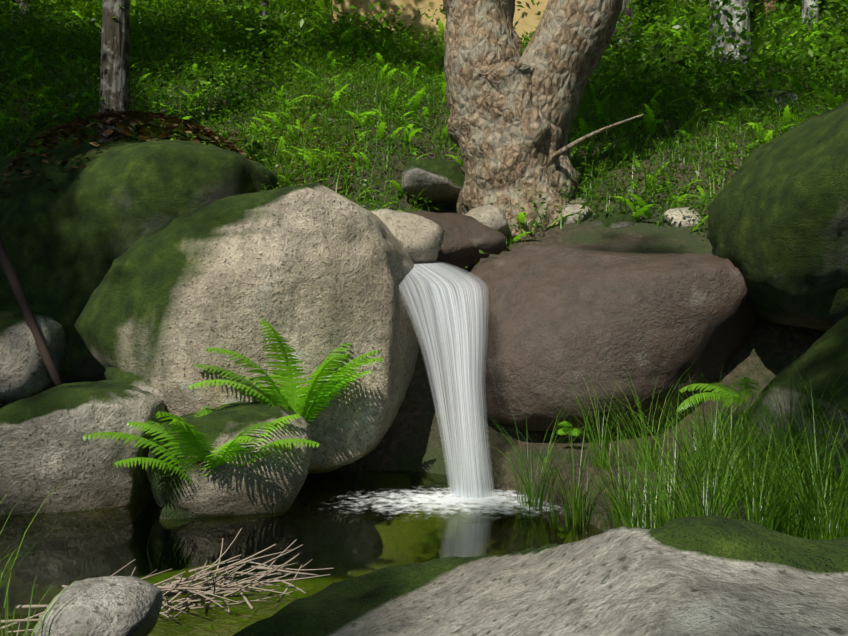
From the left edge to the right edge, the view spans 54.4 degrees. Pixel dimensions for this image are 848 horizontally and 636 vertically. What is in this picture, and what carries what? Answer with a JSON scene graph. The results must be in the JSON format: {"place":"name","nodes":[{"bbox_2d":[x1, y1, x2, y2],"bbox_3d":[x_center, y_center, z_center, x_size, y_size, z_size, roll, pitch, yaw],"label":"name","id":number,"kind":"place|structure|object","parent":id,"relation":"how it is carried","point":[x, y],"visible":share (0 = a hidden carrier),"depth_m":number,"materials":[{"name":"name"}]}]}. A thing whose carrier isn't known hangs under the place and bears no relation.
{"place":"outdoors","nodes":[
{"label":"outdoors","id":0,"kind":"place"},
{"bbox_2d":[0,0,847,536],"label":"terrain","id":1,"kind":"structure","parent":0,"point":[414,440],"depth_m":5.59,"materials":[{"name":"green plant"}]},
{"bbox_2d":[12,0,31,30],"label":"tree","id":2,"kind":"object","parent":1,"relation":"on","point":[24,4],"visible":0.14,"depth_m":12.75,"materials":[{"name":"grey plant"}]},
{"bbox_2d":[97,0,129,141],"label":"tree","id":3,"kind":"object","parent":1,"relation":"on","point":[114,91],"visible":0.56,"depth_m":9.26,"materials":[{"name":"brown plant"}]},
{"bbox_2d":[0,138,278,395],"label":"boulder","id":4,"kind":"object","parent":1,"relation":"on","point":[71,240],"visible":0.5,"depth_m":5.91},
{"bbox_2d":[0,92,359,404],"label":"leaf litter","id":5,"kind":"object","parent":1,"relation":"on","point":[79,122],"visible":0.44,"depth_m":6.80,"materials":[{"name":"plant"}]},
{"bbox_2d":[74,183,428,473],"bbox_3d":[-1.045,0.064,5.249,1.969,1.723,1.776,0,0,12],"label":"boulder","id":6,"kind":"object","parent":1,"relation":"on","point":[313,274],"visible":0.75,"depth_m":4.55,"materials":[{"name":"beige stone"}]},
{"bbox_2d":[104,366,166,405],"bbox_3d":[-1.329,0.392,4.875,0.869,0.461,1.039,0,0,44],"label":"boulder","id":7,"kind":"object","parent":6,"relation":"on","point":[119,375],"visible":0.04,"depth_m":4.47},
{"bbox_2d":[370,208,443,265],"bbox_3d":[-0.187,-0.527,5.527,0.573,0.416,0.569,0,0,-27],"label":"boulder","id":8,"kind":"object","parent":6,"relation":"on","point":[419,238],"visible":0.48,"depth_m":5.37,"materials":[{"name":"beige stone"}]},
{"bbox_2d":[413,261,494,497],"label":"waterfall","id":9,"kind":"structure","parent":6,"relation":"attached to","point":[472,478],"depth_m":4.60,"materials":[{"name":"white liquid"}]},
{"bbox_2d":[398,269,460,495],"bbox_3d":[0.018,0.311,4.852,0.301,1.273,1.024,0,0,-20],"label":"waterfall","id":10,"kind":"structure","parent":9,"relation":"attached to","point":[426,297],"depth_m":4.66,"materials":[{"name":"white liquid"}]},
{"bbox_2d":[260,0,268,30],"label":"tree","id":11,"kind":"object","parent":1,"relation":"on","point":[264,13],"visible":0.27,"depth_m":13.84,"materials":[{"name":"grey plant"}]},
{"bbox_2d":[0,471,602,635],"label":"water pool","id":12,"kind":"structure","parent":1,"relation":"on","point":[110,541],"depth_m":3.54,"materials":[{"name":"green liquid"}]},
{"bbox_2d":[0,483,124,635],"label":"grass tuft","id":13,"kind":"object","parent":12,"relation":"on","point":[26,631],"visible":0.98,"depth_m":2.17,"materials":[{"name":"green plant"}]},
{"bbox_2d":[0,380,171,514],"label":"boulder","id":14,"kind":"object","parent":12,"relation":"in","point":[46,449],"visible":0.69,"depth_m":4.04,"materials":[{"name":"grey stone"}]},
{"bbox_2d":[0,235,62,385],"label":"stick","id":15,"kind":"object","parent":14,"relation":"on","point":[8,268],"visible":0.9,"depth_m":4.72,"materials":[{"name":"brown wood"}]},
{"bbox_2d":[0,311,66,402],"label":"boulder","id":16,"kind":"object","parent":14,"relation":"on","point":[24,372],"visible":0.85,"depth_m":4.68,"materials":[{"name":"grey stone"}]},
{"bbox_2d":[33,576,162,635],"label":"boulder","id":17,"kind":"object","parent":12,"relation":"on","point":[134,603],"visible":0.94,"depth_m":2.17,"materials":[{"name":"grey stone"}]},
{"bbox_2d":[0,528,332,631],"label":"twig pile","id":18,"kind":"object","parent":12,"relation":"in","point":[177,588],"visible":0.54,"depth_m":2.74,"materials":[{"name":"brown wood"}]},
{"bbox_2d":[160,502,197,518],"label":"rock","id":19,"kind":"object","parent":12,"relation":"in","point":[170,511],"depth_m":3.94,"materials":[{"name":"green stone"}]},
{"bbox_2d":[147,402,311,516],"bbox_3d":[-0.990,0.747,4.366,0.800,0.590,0.928,0,0,-1],"label":"boulder","id":20,"kind":"object","parent":12,"relation":"in","point":[271,481],"visible":0.69,"depth_m":3.99,"materials":[{"name":"grey stone"}]},
{"bbox_2d":[321,486,572,520],"bbox_3d":[0.215,0.949,4.256,1.700,0.001,0.900,0,0,-1],"label":"water foam","id":21,"kind":"object","parent":12,"relation":"on","point":[495,500],"visible":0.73,"depth_m":4.24,"materials":[{"name":"white"}]},
{"bbox_2d":[282,11,331,30],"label":"rock","id":22,"kind":"object","parent":1,"relation":"on","point":[310,16],"visible":0.04,"depth_m":14.34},
{"bbox_2d":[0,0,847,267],"bbox_3d":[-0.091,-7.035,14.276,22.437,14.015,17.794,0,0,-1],"label":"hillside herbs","id":23,"kind":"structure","parent":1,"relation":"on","point":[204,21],"depth_m":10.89,"materials":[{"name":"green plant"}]},
{"bbox_2d":[0,0,847,250],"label":"hillside ferns","id":24,"kind":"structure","parent":1,"relation":"on","point":[648,119],"depth_m":9.82,"materials":[{"name":"green plant"}]},
{"bbox_2d":[0,0,847,160],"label":"hillside shrubs","id":25,"kind":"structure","parent":1,"relation":"on","point":[682,63],"depth_m":10.43,"materials":[{"name":"green plant"}]},
{"bbox_2d":[0,0,847,100],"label":"foliage","id":26,"kind":"object","parent":1,"relation":"on","point":[755,36],"visible":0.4,"depth_m":9.71,"materials":[{"name":"green plant"}]},
{"bbox_2d":[401,159,464,202],"bbox_3d":[0.119,-1.185,7.136,0.627,0.352,0.582,0,0,-1],"label":"rock","id":27,"kind":"object","parent":1,"relation":"on","point":[440,181],"visible":0.9,"depth_m":6.96,"materials":[{"name":"grey stone"}]},
{"bbox_2d":[333,0,547,44],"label":"wall","id":28,"kind":"structure","parent":1,"relation":"on","point":[409,8],"depth_m":13.93,"materials":[{"name":"beige"}]},
{"bbox_2d":[408,211,505,277],"bbox_3d":[0.088,-0.540,6.145,1.010,0.523,0.761,0,0,-33],"label":"rock","id":29,"kind":"object","parent":1,"relation":"on","point":[463,235],"visible":0.33,"depth_m":5.95,"materials":[{"name":"brown stone"}]},
{"bbox_2d":[465,205,508,235],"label":"rock","id":30,"kind":"object","parent":1,"relation":"on","point":[493,217],"visible":0.54,"depth_m":6.17,"materials":[{"name":"beige stone"}]},
{"bbox_2d":[232,515,847,635],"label":"slab rock","id":31,"kind":"object","parent":1,"relation":"on","point":[712,575],"visible":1,"depth_m":1.44,"materials":[{"name":"grey stone"}]},
{"bbox_2d":[443,0,643,242],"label":"old oak tree","id":32,"kind":"object","parent":1,"relation":"on","point":[512,108],"visible":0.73,"depth_m":6.54,"materials":[{"name":"brown plant"}]},
{"bbox_2d":[559,204,591,223],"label":"rock","id":33,"kind":"object","parent":1,"relation":"on","point":[571,218],"visible":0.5,"depth_m":6.31,"materials":[{"name":"beige stone"}]},
{"bbox_2d":[456,242,761,430],"bbox_3d":[1.267,0.097,5.812,2.102,1.338,1.880,0,0,-1],"label":"boulder","id":34,"kind":"object","parent":1,"relation":"on","point":[554,311],"visible":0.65,"depth_m":4.98,"materials":[{"name":"brown stone"}]},
{"bbox_2d":[592,211,635,227],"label":"rock","id":35,"kind":"object","parent":1,"relation":"on","point":[612,220],"visible":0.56,"depth_m":6.13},
{"bbox_2d":[604,0,633,56],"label":"tree","id":36,"kind":"object","parent":1,"relation":"on","point":[629,12],"visible":0.1,"depth_m":11.78,"materials":[{"name":"brown plant"}]},
{"bbox_2d":[465,350,847,539],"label":"grass tufts","id":37,"kind":"object","parent":1,"relation":"on","point":[793,472],"visible":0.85,"depth_m":3.12,"materials":[{"name":"green plant"}]},
{"bbox_2d":[661,207,700,226],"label":"rock","id":38,"kind":"object","parent":1,"relation":"on","point":[675,218],"visible":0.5,"depth_m":6.04,"materials":[{"name":"beige stone"}]},
{"bbox_2d":[677,156,704,163],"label":"rock","id":39,"kind":"object","parent":1,"relation":"on","point":[683,159],"visible":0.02,"depth_m":7.21,"materials":[{"name":"grey stone"}]},
{"bbox_2d":[708,0,750,70],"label":"tree","id":40,"kind":"object","parent":1,"relation":"on","point":[721,16],"visible":0.31,"depth_m":10.76,"materials":[{"name":"white plant"}]},
{"bbox_2d":[720,89,798,111],"bbox_3d":[3.613,-2.157,8.989,0.842,0.658,0.726,0,0,-1],"label":"rock","id":41,"kind":"object","parent":1,"relation":"on","point":[770,93],"visible":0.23,"depth_m":8.72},
{"bbox_2d":[751,0,776,20],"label":"tree","id":42,"kind":"object","parent":1,"relation":"on","point":[770,4],"visible":0.13,"depth_m":13.31,"materials":[{"name":"brown plant"}]},
{"bbox_2d":[708,101,847,330],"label":"boulder","id":43,"kind":"object","parent":1,"relation":"on","point":[778,221],"visible":0.85,"depth_m":4.57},
{"bbox_2d":[742,315,847,486],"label":"boulder","id":44,"kind":"object","parent":1,"relation":"on","point":[825,356],"visible":0.42,"depth_m":3.73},
{"bbox_2d":[802,0,818,34],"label":"tree","id":45,"kind":"object","parent":1,"relation":"on","point":[806,6],"visible":0.23,"depth_m":12.41,"materials":[{"name":"white plant"}]},
{"bbox_2d":[0,0,847,288],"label":"hillside grass","id":46,"kind":"structure","parent":0,"point":[582,105],"depth_m":9.45,"materials":[{"name":"green plant"}]}
]}

